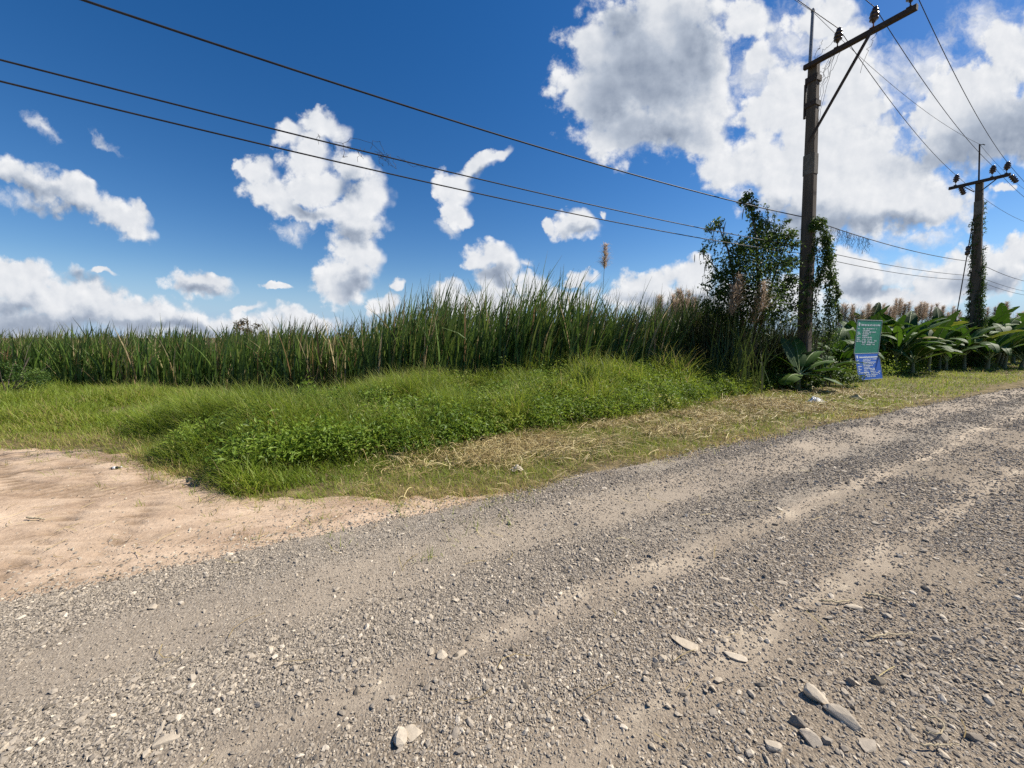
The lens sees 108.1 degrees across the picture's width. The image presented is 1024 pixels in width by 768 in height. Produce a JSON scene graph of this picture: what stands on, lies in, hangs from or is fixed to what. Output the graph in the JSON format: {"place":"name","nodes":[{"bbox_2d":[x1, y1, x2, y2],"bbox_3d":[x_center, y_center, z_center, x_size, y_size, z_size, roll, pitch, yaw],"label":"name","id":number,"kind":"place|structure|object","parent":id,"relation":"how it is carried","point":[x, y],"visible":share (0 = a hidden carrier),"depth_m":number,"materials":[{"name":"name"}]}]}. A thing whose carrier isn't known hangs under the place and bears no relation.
{"place":"outdoors","nodes":[
{"label":"outdoors","id":0,"kind":"place"},
{"bbox_2d":[0,448,520,601],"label":"dirt track","id":1,"kind":"structure","parent":0,"point":[74,506],"depth_m":3.30,"materials":[{"name":"beige soil"}]},
{"bbox_2d":[26,516,44,519],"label":"twig","id":2,"kind":"object","parent":1,"relation":"on","point":[39,518],"visible":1,"depth_m":3.22,"materials":[{"name":"beige wood"}]},
{"bbox_2d":[0,385,1023,767],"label":"gravel road","id":3,"kind":"structure","parent":0,"point":[210,601],"depth_m":2.04,"materials":[{"name":"grey gravel"}]},
{"bbox_2d":[147,603,157,609],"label":"rock","id":4,"kind":"object","parent":3,"relation":"on","point":[153,606],"visible":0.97,"depth_m":2.19,"materials":[{"name":"stone"}]},
{"bbox_2d":[152,730,179,748],"bbox_3d":[-1.362,1.399,1.470,0.089,0.019,0.054,-4,9,-40],"label":"rock","id":5,"kind":"object","parent":3,"relation":"on","point":[167,738],"visible":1,"depth_m":1.46,"materials":[{"name":"stone"}]},
{"bbox_2d":[393,726,406,747],"bbox_3d":[-0.440,1.400,1.469,0.056,0.040,0.068,-5,9,-35],"label":"rock","id":6,"kind":"object","parent":3,"relation":"on","point":[400,738],"visible":1,"depth_m":1.46,"materials":[{"name":"stone"}]},
{"bbox_2d":[405,724,422,741],"bbox_3d":[-0.401,1.399,1.492,0.065,0.029,0.064,7,10,43],"label":"rock","id":7,"kind":"object","parent":3,"relation":"on","point":[414,732],"visible":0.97,"depth_m":1.48,"materials":[{"name":"stone"}]},
{"bbox_2d":[437,650,447,659],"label":"rock","id":8,"kind":"object","parent":3,"relation":"on","point":[442,654],"visible":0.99,"depth_m":1.86,"materials":[{"name":"stone"}]},
{"bbox_2d":[452,650,466,659],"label":"rock","id":9,"kind":"object","parent":3,"relation":"on","point":[461,652],"visible":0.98,"depth_m":1.87,"materials":[{"name":"stone"}]},
{"bbox_2d":[670,635,697,650],"bbox_3d":[0.894,1.349,1.928,0.137,0.028,0.076,4,9,20],"label":"rock","id":10,"kind":"object","parent":3,"relation":"on","point":[688,645],"visible":0.98,"depth_m":1.92,"materials":[{"name":"stone"}]},
{"bbox_2d":[723,651,747,661],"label":"rock","id":11,"kind":"object","parent":3,"relation":"on","point":[737,657],"visible":1,"depth_m":1.85,"materials":[{"name":"stone"}]},
{"bbox_2d":[765,739,782,752],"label":"rock","id":12,"kind":"object","parent":3,"relation":"on","point":[773,746],"visible":1,"depth_m":1.44,"materials":[{"name":"stone"}]},
{"bbox_2d":[789,715,807,727],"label":"rock","id":13,"kind":"object","parent":3,"relation":"on","point":[796,721],"visible":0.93,"depth_m":1.53,"materials":[{"name":"stone"}]},
{"bbox_2d":[799,728,822,747],"bbox_3d":[1.187,1.409,1.482,0.068,0.051,0.076,-3,8,-25],"label":"rock","id":14,"kind":"object","parent":3,"relation":"on","point":[811,738],"visible":1,"depth_m":1.47,"materials":[{"name":"stone"}]},
{"bbox_2d":[803,683,828,704],"bbox_3d":[1.346,1.384,1.650,0.093,0.060,0.068,20,22,25],"label":"rock","id":15,"kind":"object","parent":3,"relation":"on","point":[812,692],"visible":0.93,"depth_m":1.64,"materials":[{"name":"stone"}]},
{"bbox_2d":[821,735,833,744],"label":"rock","id":16,"kind":"object","parent":3,"relation":"on","point":[826,740],"visible":1,"depth_m":1.46,"materials":[{"name":"stone"}]},
{"bbox_2d":[821,599,854,602],"bbox_3d":[1.961,1.300,2.228,0.208,0.020,0.023,0,7,-2],"label":"stick","id":17,"kind":"object","parent":3,"relation":"on","point":[826,600],"visible":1,"depth_m":2.23,"materials":[{"name":"beige wood"}]},
{"bbox_2d":[822,703,862,730],"bbox_3d":[1.388,1.398,1.560,0.055,0.060,0.128,-4,8,-26],"label":"rock","id":18,"kind":"object","parent":3,"relation":"on","point":[843,714],"visible":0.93,"depth_m":1.55,"materials":[{"name":"stone"}]},
{"bbox_2d":[846,677,855,685],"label":"rock","id":19,"kind":"object","parent":3,"relation":"on","point":[850,680],"visible":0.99,"depth_m":1.71,"materials":[{"name":"stone"}]},
{"bbox_2d":[845,604,862,609],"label":"rock","id":20,"kind":"object","parent":3,"relation":"on","point":[854,606],"visible":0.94,"depth_m":2.19,"materials":[{"name":"stone"}]},
{"bbox_2d":[859,738,876,752],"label":"rock","id":21,"kind":"object","parent":3,"relation":"on","point":[867,745],"visible":1,"depth_m":1.45,"materials":[{"name":"stone"}]},
{"bbox_2d":[870,675,886,685],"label":"rock","id":22,"kind":"object","parent":3,"relation":"on","point":[879,681],"visible":1,"depth_m":1.72,"materials":[{"name":"stone"}]},
{"bbox_2d":[864,592,898,603],"bbox_3d":[2.243,1.295,2.259,0.151,0.025,0.042,5,9,36],"label":"stick","id":23,"kind":"object","parent":3,"relation":"on","point":[875,594],"visible":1,"depth_m":2.27,"materials":[{"name":"beige wood"}]},
{"bbox_2d":[868,632,912,638],"bbox_3d":[2.001,1.330,1.968,0.246,0.025,0.021,0,7,-4],"label":"stick","id":24,"kind":"object","parent":3,"relation":"on","point":[876,635],"visible":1,"depth_m":1.97,"materials":[{"name":"beige wood"}]},
{"bbox_2d":[922,710,944,734],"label":"dry vine","id":25,"kind":"object","parent":3,"relation":"on","point":[942,730],"visible":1,"depth_m":1.50,"materials":[{"name":"beige plant"}]},
{"bbox_2d":[925,726,948,742],"bbox_3d":[1.702,1.406,1.487,0.077,0.036,0.051,13,15,10],"label":"rock","id":26,"kind":"object","parent":3,"relation":"on","point":[943,737],"visible":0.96,"depth_m":1.48,"materials":[{"name":"stone"}]},
{"bbox_2d":[920,743,959,746],"bbox_3d":[1.656,1.394,1.438,0.147,0.015,0.012,0,7,0],"label":"stick","id":27,"kind":"object","parent":3,"relation":"on","point":[928,744],"visible":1,"depth_m":1.44,"materials":[{"name":"beige wood"}]},
{"bbox_2d":[962,731,984,743],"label":"rock","id":28,"kind":"object","parent":3,"relation":"on","point":[972,736],"visible":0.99,"depth_m":1.47,"materials":[{"name":"stone"}]},
{"bbox_2d":[0,334,1023,562],"bbox_3d":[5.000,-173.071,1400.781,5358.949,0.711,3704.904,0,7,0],"label":"ground","id":29,"kind":"structure","parent":0,"point":[1003,385],"depth_m":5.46,"materials":[{"name":"green plant"}]},
{"bbox_2d":[0,357,55,392],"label":"bush","id":30,"kind":"object","parent":29,"relation":"on","point":[39,374],"visible":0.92,"depth_m":10.53,"materials":[{"name":"green plant"}]},
{"bbox_2d":[229,316,269,337],"bbox_3d":[-21.136,-3.721,29.713,2.979,3.586,2.936,0,7,0],"label":"tree","id":31,"kind":"object","parent":29,"relation":"on","point":[241,321],"visible":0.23,"depth_m":29.49,"materials":[{"name":"green plant"}]},
{"bbox_2d":[0,256,751,393],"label":"reeds","id":32,"kind":"object","parent":29,"relation":"on","point":[443,337],"visible":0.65,"depth_m":11.43,"materials":[{"name":"green plant"}]},
{"bbox_2d":[509,464,522,471],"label":"pale stone","id":33,"kind":"object","parent":29,"relation":"on","point":[516,467],"visible":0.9,"depth_m":4.43,"materials":[{"name":"white stone"}]},
{"bbox_2d":[156,349,995,475],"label":"weeds","id":34,"kind":"object","parent":29,"relation":"on","point":[636,393],"visible":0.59,"depth_m":6.13,"materials":[{"name":"green plant"}]},
{"bbox_2d":[579,243,650,369],"bbox_3d":[2.524,-1.996,10.152,1.851,3.608,2.579,-5,9,-36],"label":"plumed reed","id":35,"kind":"object","parent":29,"relation":"on","point":[604,257],"visible":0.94,"depth_m":9.85,"materials":[{"name":"green plant"}]},
{"bbox_2d":[613,311,641,357],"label":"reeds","id":36,"kind":"object","parent":29,"relation":"on","point":[631,331],"visible":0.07,"depth_m":11.39,"materials":[{"name":"green plant"}]},
{"bbox_2d":[633,292,698,328],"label":"plumed reed","id":37,"kind":"object","parent":29,"relation":"on","point":[673,296],"visible":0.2,"depth_m":14.13,"materials":[{"name":"beige plant"}]},
{"bbox_2d":[658,287,711,318],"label":"plumed reed","id":38,"kind":"object","parent":29,"relation":"on","point":[678,291],"visible":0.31,"depth_m":14.57,"materials":[{"name":"beige plant"}]},
{"bbox_2d":[650,299,720,345],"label":"thicket","id":39,"kind":"object","parent":29,"relation":"on","point":[672,310],"visible":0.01,"depth_m":12.85,"materials":[{"name":"green plant"}]},
{"bbox_2d":[654,283,765,369],"bbox_3d":[6.099,-1.739,11.950,4.008,2.888,3.237,3,8,23],"label":"reed","id":40,"kind":"object","parent":29,"relation":"on","point":[696,335],"visible":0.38,"depth_m":11.70,"materials":[{"name":"green plant"}]},
{"bbox_2d":[668,285,795,374],"bbox_3d":[6.976,-1.767,11.829,4.099,2.891,3.081,2,7,15],"label":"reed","id":41,"kind":"object","parent":29,"relation":"on","point":[724,334],"visible":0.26,"depth_m":11.49,"materials":[{"name":"green plant"}]},
{"bbox_2d":[671,272,796,393],"bbox_3d":[6.265,-1.488,10.703,3.499,3.387,2.514,5,9,37],"label":"plumed reed","id":42,"kind":"object","parent":29,"relation":"on","point":[736,365],"visible":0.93,"depth_m":10.49,"materials":[{"name":"green plant"}]},
{"bbox_2d":[694,189,806,372],"bbox_3d":[7.228,-2.763,11.084,3.898,5.938,2.254,0,7,0],"label":"vine covered tree","id":43,"kind":"object","parent":29,"relation":"on","point":[783,262],"visible":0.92,"depth_m":11.03,"materials":[{"name":"green plant"}]},
{"bbox_2d":[758,351,791,373],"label":"banana plant","id":44,"kind":"object","parent":29,"relation":"on","point":[775,364],"visible":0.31,"depth_m":11.74,"materials":[{"name":"green plant"}]},
{"bbox_2d":[765,366,807,389],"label":"bush","id":45,"kind":"object","parent":29,"relation":"on","point":[790,386],"visible":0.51,"depth_m":11.34,"materials":[{"name":"green plant"}]},
{"bbox_2d":[742,294,843,385],"bbox_3d":[8.884,-1.542,12.266,4.558,3.116,3.783,4,8,29],"label":"thicket","id":46,"kind":"object","parent":29,"relation":"on","point":[780,349],"visible":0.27,"depth_m":12.14,"materials":[{"name":"green plant"}]},
{"bbox_2d":[783,366,825,390],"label":"bush","id":47,"kind":"object","parent":29,"relation":"on","point":[809,378],"visible":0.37,"depth_m":11.32,"materials":[{"name":"green plant"}]},
{"bbox_2d":[757,337,852,390],"bbox_3d":[8.668,-0.578,11.195,2.376,1.680,1.838,0,7,0],"label":"banana plant","id":48,"kind":"object","parent":29,"relation":"on","point":[796,357],"visible":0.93,"depth_m":11.22,"materials":[{"name":"green plant"}]},
{"bbox_2d":[812,319,843,376],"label":"bush","id":49,"kind":"object","parent":29,"relation":"on","point":[822,354],"visible":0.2,"depth_m":13.56,"materials":[{"name":"green plant"}]},
{"bbox_2d":[821,343,854,366],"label":"banana plant","id":50,"kind":"object","parent":29,"relation":"on","point":[848,353],"visible":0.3,"depth_m":14.50,"materials":[{"name":"green plant"}]},
{"bbox_2d":[811,363,869,389],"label":"bush","id":51,"kind":"object","parent":29,"relation":"on","point":[847,379],"visible":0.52,"depth_m":11.70,"materials":[{"name":"green plant"}]},
{"bbox_2d":[812,350,871,368],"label":"banana plant","id":52,"kind":"object","parent":29,"relation":"on","point":[837,364],"visible":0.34,"depth_m":12.79,"materials":[{"name":"green plant"}]},
{"bbox_2d":[812,328,884,359],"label":"banana plant","id":53,"kind":"object","parent":29,"relation":"on","point":[842,333],"visible":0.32,"depth_m":15.20,"materials":[{"name":"green plant"}]},
{"bbox_2d":[734,313,962,376],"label":"undergrowth","id":54,"kind":"object","parent":29,"relation":"on","point":[889,356],"visible":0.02,"depth_m":17.42,"materials":[{"name":"green plant"}]},
{"bbox_2d":[812,321,887,348],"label":"banana plant","id":55,"kind":"object","parent":29,"relation":"on","point":[854,325],"visible":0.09,"depth_m":17.30,"materials":[{"name":"green plant"}]},
{"bbox_2d":[812,303,891,345],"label":"plumed reed","id":56,"kind":"object","parent":29,"relation":"on","point":[850,316],"visible":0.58,"depth_m":18.53,"materials":[{"name":"beige plant"}]},
{"bbox_2d":[797,0,918,387],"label":"utility pole","id":57,"kind":"object","parent":29,"relation":"on","point":[812,101],"visible":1,"depth_m":11.07,"materials":[{"name":"wood"}]},
{"bbox_2d":[0,59,1021,290],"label":"overhead wire","id":58,"kind":"object","parent":57,"relation":"attached to","point":[30,67],"visible":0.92,"depth_m":5.37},
{"bbox_2d":[318,134,422,168],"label":"dry vine","id":59,"kind":"object","parent":58,"relation":"hanging from","point":[370,148],"visible":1,"depth_m":5.68,"materials":[{"name":"brown plant"}]},
{"bbox_2d":[0,80,1022,294],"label":"overhead wire","id":60,"kind":"object","parent":57,"relation":"attached to","point":[17,85],"visible":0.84,"depth_m":5.40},
{"bbox_2d":[802,216,843,348],"bbox_3d":[9.628,-3.093,11.490,1.437,4.024,0.657,0,7,0],"label":"climbing vine","id":61,"kind":"object","parent":57,"relation":"hanging from","point":[824,239],"visible":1,"depth_m":11.45,"materials":[{"name":"green plant"}]},
{"bbox_2d":[795,0,1023,188],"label":"overhead wire","id":62,"kind":"object","parent":57,"relation":"attached to","point":[897,89],"visible":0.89,"depth_m":14.00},
{"bbox_2d":[798,0,1021,220],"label":"overhead wire","id":63,"kind":"object","parent":57,"relation":"attached to","point":[885,94],"visible":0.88,"depth_m":12.42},
{"bbox_2d":[866,0,1023,196],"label":"overhead wire","id":64,"kind":"object","parent":57,"relation":"attached to","point":[929,89],"visible":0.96,"depth_m":12.05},
{"bbox_2d":[919,0,1021,178],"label":"overhead wire","id":65,"kind":"object","parent":57,"relation":"attached to","point":[958,81],"visible":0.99,"depth_m":11.80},
{"bbox_2d":[849,394,866,399],"bbox_3d":[8.917,0.324,9.596,0.220,0.140,0.336,-4,8,-28],"label":"cardboard scrap","id":66,"kind":"object","parent":29,"relation":"on","point":[856,395],"visible":0.76,"depth_m":9.55,"materials":[{"name":"beige cardboard"}]},
{"bbox_2d":[829,305,896,347],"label":"banana plant","id":67,"kind":"object","parent":29,"relation":"on","point":[851,331],"visible":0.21,"depth_m":16.32,"materials":[{"name":"green plant"}]},
{"bbox_2d":[851,320,881,374],"bbox_3d":[13.053,-1.202,13.724,1.689,2.292,0.093,-3,8,-23],"label":"green sign","id":68,"kind":"object","parent":29,"relation":"on","point":[867,336],"visible":0.99,"depth_m":13.60,"materials":[{"name":"metal"}]},
{"bbox_2d":[854,353,882,379],"bbox_3d":[13.165,-0.650,13.708,1.787,0.973,0.187,-3,8,-23],"label":"blue sign","id":69,"kind":"object","parent":29,"relation":"on","point":[873,359],"visible":0.97,"depth_m":13.71,"materials":[{"name":"metal"}]},
{"bbox_2d":[826,302,915,327],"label":"plumed reed","id":70,"kind":"object","parent":29,"relation":"on","point":[868,306],"visible":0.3,"depth_m":19.65,"materials":[{"name":"beige plant"}]},
{"bbox_2d":[845,302,912,334],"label":"banana plant","id":71,"kind":"object","parent":29,"relation":"on","point":[876,308],"visible":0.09,"depth_m":19.48,"materials":[{"name":"green plant"}]},
{"bbox_2d":[882,315,917,349],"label":"banana plant","id":72,"kind":"object","parent":29,"relation":"on","point":[900,321],"visible":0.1,"depth_m":18.03,"materials":[{"name":"green plant"}]},
{"bbox_2d":[882,303,920,324],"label":"plumed reed","id":73,"kind":"object","parent":29,"relation":"on","point":[891,311],"visible":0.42,"depth_m":21.32,"materials":[{"name":"beige plant"}]},
{"bbox_2d":[879,324,925,355],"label":"banana plant","id":74,"kind":"object","parent":29,"relation":"on","point":[881,347],"visible":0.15,"depth_m":16.49,"materials":[{"name":"green plant"}]},
{"bbox_2d":[870,316,959,372],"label":"banana plant","id":75,"kind":"object","parent":29,"relation":"on","point":[897,334],"visible":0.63,"depth_m":16.31,"materials":[{"name":"green plant"}]},
{"bbox_2d":[881,334,956,371],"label":"banana plant","id":76,"kind":"object","parent":29,"relation":"on","point":[901,357],"visible":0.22,"depth_m":17.34,"materials":[{"name":"green plant"}]},
{"bbox_2d":[893,297,945,326],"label":"plumed reed","id":77,"kind":"object","parent":29,"relation":"on","point":[904,307],"visible":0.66,"depth_m":22.49,"materials":[{"name":"beige plant"}]},
{"bbox_2d":[882,335,965,373],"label":"banana plant","id":78,"kind":"object","parent":29,"relation":"on","point":[915,354],"visible":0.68,"depth_m":15.97,"materials":[{"name":"green plant"}]},
{"bbox_2d":[880,311,968,343],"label":"banana plant","id":79,"kind":"object","parent":29,"relation":"on","point":[912,318],"visible":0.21,"depth_m":18.75,"materials":[{"name":"green plant"}]},
{"bbox_2d":[913,301,953,326],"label":"plumed reed","id":80,"kind":"object","parent":29,"relation":"on","point":[930,312],"visible":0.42,"depth_m":23.05,"materials":[{"name":"beige plant"}]},
{"bbox_2d":[903,309,971,371],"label":"banana plant","id":81,"kind":"object","parent":29,"relation":"on","point":[943,334],"visible":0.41,"depth_m":16.97,"materials":[{"name":"green plant"}]},
{"bbox_2d":[919,304,964,320],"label":"plumed reed","id":82,"kind":"object","parent":29,"relation":"on","point":[952,308],"visible":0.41,"depth_m":24.32,"materials":[{"name":"beige plant"}]},
{"bbox_2d":[920,339,964,360],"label":"banana plant","id":83,"kind":"object","parent":29,"relation":"on","point":[948,342],"visible":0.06,"depth_m":18.19,"materials":[{"name":"green plant"}]},
{"bbox_2d":[918,307,979,362],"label":"banana plant","id":84,"kind":"object","parent":29,"relation":"on","point":[937,312],"visible":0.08,"depth_m":20.92,"materials":[{"name":"green plant"}]},
{"bbox_2d":[927,320,978,368],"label":"banana plant","id":85,"kind":"object","parent":29,"relation":"on","point":[951,335],"visible":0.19,"depth_m":18.37,"materials":[{"name":"green plant"}]},
{"bbox_2d":[933,326,992,370],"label":"banana plant","id":86,"kind":"object","parent":29,"relation":"on","point":[953,346],"visible":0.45,"depth_m":17.86,"materials":[{"name":"green plant"}]},
{"bbox_2d":[948,144,1018,366],"bbox_3d":[24.103,-6.385,19.302,2.275,11.538,1.485,2,7,18],"label":"utility pole","id":87,"kind":"object","parent":29,"relation":"on","point":[978,207],"visible":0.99,"depth_m":19.27,"materials":[{"name":"wood"}]},
{"bbox_2d":[80,0,1022,280],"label":"overhead wire","id":88,"kind":"object","parent":87,"relation":"attached to","point":[422,110],"visible":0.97,"depth_m":5.74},
{"bbox_2d":[830,227,870,253],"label":"dry vine","id":89,"kind":"object","parent":88,"relation":"hanging from","point":[847,239],"visible":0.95,"depth_m":13.19,"materials":[{"name":"brown plant"}]},
{"bbox_2d":[949,216,973,358],"bbox_3d":[24.227,-5.405,20.016,0.191,8.984,1.007,5,9,36],"label":"guy wire","id":90,"kind":"object","parent":87,"relation":"attached to","point":[967,249],"visible":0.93,"depth_m":19.70,"materials":[{"name":"metal"}]},
{"bbox_2d":[960,201,991,367],"bbox_3d":[24.796,-5.007,19.656,1.854,8.811,1.145,0,7,0],"label":"ivy","id":91,"kind":"object","parent":87,"relation":"attached to","point":[983,322],"visible":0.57,"depth_m":19.61,"materials":[{"name":"green plant"}]},
{"bbox_2d":[948,320,1023,369],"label":"banana plant","id":92,"kind":"object","parent":29,"relation":"on","point":[994,347],"visible":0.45,"depth_m":18.34,"materials":[{"name":"green plant"}]},
{"bbox_2d":[958,306,1019,334],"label":"banana plant","id":93,"kind":"object","parent":29,"relation":"on","point":[999,318],"visible":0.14,"depth_m":21.11,"materials":[{"name":"green plant"}]},
{"bbox_2d":[958,327,1023,369],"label":"banana plant","id":94,"kind":"object","parent":29,"relation":"on","point":[1001,341],"visible":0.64,"depth_m":18.24,"materials":[{"name":"green plant"}]},
{"bbox_2d":[971,321,1023,368],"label":"banana plant","id":95,"kind":"object","parent":29,"relation":"on","point":[1017,341],"visible":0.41,"depth_m":18.82,"materials":[{"name":"green plant"}]},
{"bbox_2d":[985,300,1015,361],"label":"plumed reed","id":96,"kind":"object","parent":29,"relation":"on","point":[1006,303],"visible":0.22,"depth_m":24.70,"materials":[{"name":"beige plant"}]},
{"bbox_2d":[986,326,1015,366],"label":"banana plant","id":97,"kind":"object","parent":29,"relation":"on","point":[1009,328],"visible":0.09,"depth_m":20.55,"materials":[{"name":"green plant"}]},
{"bbox_2d":[986,316,1023,337],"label":"banana plant","id":98,"kind":"object","parent":29,"relation":"on","point":[1021,319],"visible":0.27,"depth_m":20.03,"materials":[{"name":"green plant"}]},
{"bbox_2d":[993,302,1020,362],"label":"banana plant","id":99,"kind":"object","parent":29,"relation":"on","point":[1001,307],"visible":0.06,"depth_m":21.89,"materials":[{"name":"green plant"}]},
{"bbox_2d":[1010,350,1017,363],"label":"banana plant","id":100,"kind":"object","parent":29,"relation":"on","point":[1013,359],"visible":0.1,"depth_m":22.96,"materials":[{"name":"green plant"}]},
{"bbox_2d":[1008,311,1023,360],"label":"plumed reed","id":101,"kind":"object","parent":29,"relation":"on","point":[1018,358],"visible":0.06,"depth_m":25.68,"materials":[{"name":"beige plant"}]},
{"bbox_2d":[1010,336,1023,367],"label":"banana plant","id":102,"kind":"object","parent":29,"relation":"on","point":[1019,350],"visible":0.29,"depth_m":19.57,"materials":[{"name":"green plant"}]},
{"bbox_2d":[0,0,1023,337],"label":"sky","id":103,"kind":"structure","parent":0,"point":[120,218],"materials":[{"name":"blue"}]},
{"bbox_2d":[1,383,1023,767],"bbox_3d":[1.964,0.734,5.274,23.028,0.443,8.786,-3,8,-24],"label":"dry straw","id":104,"kind":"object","parent":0,"point":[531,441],"visible":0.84,"depth_m":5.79,"materials":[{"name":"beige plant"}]},
{"bbox_2d":[808,396,825,402],"bbox_3d":[7.524,0.368,9.181,0.511,0.155,0.214,-1,7,-8],"label":"plastic bag","id":105,"kind":"object","parent":104,"relation":"on","point":[812,398],"visible":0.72,"depth_m":9.13,"materials":[{"name":"white plastic"}]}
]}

